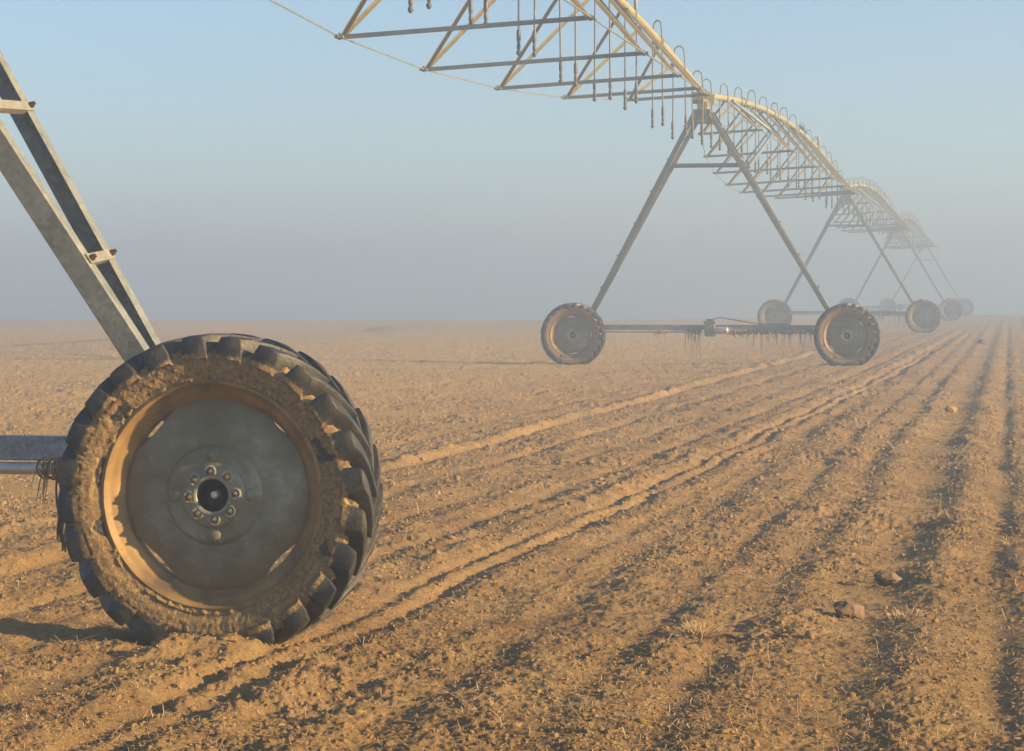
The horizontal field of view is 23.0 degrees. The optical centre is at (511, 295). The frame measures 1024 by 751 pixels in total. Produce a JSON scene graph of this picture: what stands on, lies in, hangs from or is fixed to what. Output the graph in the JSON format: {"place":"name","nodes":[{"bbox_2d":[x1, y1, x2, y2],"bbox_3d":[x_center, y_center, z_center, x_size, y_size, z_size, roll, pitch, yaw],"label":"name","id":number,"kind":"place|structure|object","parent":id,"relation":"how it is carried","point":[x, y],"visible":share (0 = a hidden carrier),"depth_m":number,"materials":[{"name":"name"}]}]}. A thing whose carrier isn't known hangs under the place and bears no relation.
{"place":"outdoors","nodes":[
{"label":"outdoors","id":0,"kind":"place"},
{"bbox_2d":[0,311,1023,750],"bbox_3d":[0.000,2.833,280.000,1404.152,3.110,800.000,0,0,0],"label":"field","id":1,"kind":"structure","parent":0,"point":[320,333],"depth_m":13.69,"materials":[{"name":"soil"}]},
{"bbox_2d":[0,50,382,645],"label":"drive tower","id":2,"kind":"structure","parent":1,"relation":"on","point":[219,492],"depth_m":9.90,"materials":[{"name":"rubber"}]},
{"bbox_2d":[30,455,66,551],"bbox_3d":[-1.831,0.854,10.326,0.273,0.402,0.127,0,0,11],"label":"twine tangle","id":3,"kind":"object","parent":2,"relation":"hanging from","point":[60,534],"visible":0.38,"depth_m":10.31,"materials":[{"name":"fabric"}]},
{"bbox_2d":[269,0,710,141],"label":"truss span","id":4,"kind":"object","parent":2,"relation":"attached to","point":[625,10],"visible":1,"depth_m":35.60,"materials":[{"name":"grey metal"}]},
{"bbox_2d":[670,616,728,639],"bbox_3d":[0.745,1.326,9.978,0.252,0.108,0.242,0,0,0],"label":"grass tuft","id":5,"kind":"object","parent":1,"relation":"on","point":[708,635],"visible":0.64,"depth_m":9.95,"materials":[{"name":"plant"}]},
{"bbox_2d":[541,89,879,365],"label":"drive tower","id":6,"kind":"structure","parent":1,"relation":"on","point":[846,335],"depth_m":49.34,"materials":[{"name":"metal"}]},
{"bbox_2d":[653,329,667,341],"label":"dry weeds","id":7,"kind":"object","parent":6,"relation":"hanging from","point":[659,333],"visible":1,"depth_m":49.60,"materials":[{"name":"plant"}]},
{"bbox_2d":[683,329,704,354],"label":"dry weeds","id":8,"kind":"object","parent":6,"relation":"hanging from","point":[691,333],"visible":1,"depth_m":49.46,"materials":[{"name":"plant"}]},
{"bbox_2d":[727,329,752,337],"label":"dry weeds","id":9,"kind":"object","parent":6,"relation":"attached to","point":[739,333],"visible":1,"depth_m":49.29,"materials":[{"name":"plant"}]},
{"bbox_2d":[698,79,857,214],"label":"truss span","id":10,"kind":"object","parent":6,"relation":"attached to","point":[811,144],"visible":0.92,"depth_m":65.81,"materials":[{"name":"grey metal"}]},
{"bbox_2d":[751,329,813,351],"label":"dry weeds","id":11,"kind":"object","parent":6,"relation":"hanging from","point":[789,334],"visible":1,"depth_m":49.14,"materials":[{"name":"plant"}]},
{"bbox_2d":[686,628,803,640],"bbox_3d":[0.917,1.339,9.924,0.423,0.054,0.193,0,0,24],"label":"fallen stick","id":12,"kind":"object","parent":1,"relation":"on","point":[758,634],"visible":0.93,"depth_m":9.92,"materials":[{"name":"brown wood"}]},
{"bbox_2d":[757,187,940,332],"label":"drive tower","id":13,"kind":"structure","parent":1,"relation":"on","point":[920,314],"depth_m":91.87,"materials":[{"name":"metal"}]},
{"bbox_2d":[833,176,910,240],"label":"truss span","id":14,"kind":"object","parent":13,"relation":"attached to","point":[882,201],"visible":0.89,"depth_m":109.56,"materials":[{"name":"grey metal"}]},
{"bbox_2d":[874,313,905,325],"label":"dry weeds","id":15,"kind":"object","parent":13,"relation":"hanging from","point":[883,315],"visible":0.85,"depth_m":91.84,"materials":[{"name":"plant"}]},
{"bbox_2d":[833,600,864,617],"bbox_3d":[1.416,1.327,10.645,0.140,0.080,0.095,0,0,-40],"label":"soil clod","id":16,"kind":"object","parent":1,"relation":"on","point":[848,608],"visible":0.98,"depth_m":10.62,"materials":[{"name":"brown soil"}]},
{"bbox_2d":[845,533,871,541],"bbox_3d":[1.910,1.343,13.933,0.159,0.052,0.163,0,0,-31],"label":"grass tuft","id":17,"kind":"object","parent":1,"relation":"on","point":[851,539],"visible":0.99,"depth_m":13.92,"materials":[{"name":"plant"}]},
{"bbox_2d":[873,570,901,586],"bbox_3d":[1.746,1.319,11.711,0.132,0.082,0.103,0,0,10],"label":"soil clod","id":18,"kind":"object","parent":1,"relation":"on","point":[884,578],"visible":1,"depth_m":11.68,"materials":[{"name":"brown soil"}]},
{"bbox_2d":[839,221,962,320],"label":"drive tower","id":19,"kind":"structure","parent":1,"relation":"on","point":[950,308],"depth_m":134.43,"materials":[{"name":"metal"}]},
{"bbox_2d":[884,212,936,253],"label":"truss span","id":20,"kind":"object","parent":19,"relation":"attached to","point":[921,235],"visible":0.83,"depth_m":152.24,"materials":[{"name":"grey metal"}]},
{"bbox_2d":[884,603,930,619],"bbox_3d":[1.644,1.319,10.497,0.194,0.062,0.209,0,0,0],"label":"grass tuft","id":21,"kind":"object","parent":1,"relation":"on","point":[899,614],"visible":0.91,"depth_m":10.48,"materials":[{"name":"plant"}]},
{"bbox_2d":[945,406,957,412],"bbox_3d":[5.108,1.338,29.294,0.167,0.104,0.109,0,0,-17],"label":"soil clod","id":22,"kind":"object","parent":1,"relation":"on","point":[951,409],"visible":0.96,"depth_m":29.25,"materials":[{"name":"brown soil"}]},
{"bbox_2d":[977,339,986,344],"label":"soil clod","id":23,"kind":"object","parent":1,"relation":"on","point":[983,341],"visible":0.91,"depth_m":69.88,"materials":[{"name":"soil"}]},
{"bbox_2d":[991,417,1007,421],"bbox_3d":[5.192,1.331,26.945,0.190,0.072,0.192,0,0,-19],"label":"grass tuft","id":24,"kind":"object","parent":1,"relation":"on","point":[1000,420],"visible":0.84,"depth_m":26.91,"materials":[{"name":"plant"}]},
{"bbox_2d":[996,534,1023,546],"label":"grass tuft","id":25,"kind":"object","parent":1,"relation":"on","point":[1004,543],"visible":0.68,"depth_m":13.76,"materials":[{"name":"plant"}]},
{"bbox_2d":[0,0,1023,310],"label":"sky","id":26,"kind":"structure","parent":0,"point":[231,155],"materials":[{"name":"blue"}]},
{"bbox_2d":[879,239,973,315],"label":"drive tower","id":27,"kind":"structure","parent":0,"point":[968,309],"depth_m":177.25,"materials":[{"name":"metal"}]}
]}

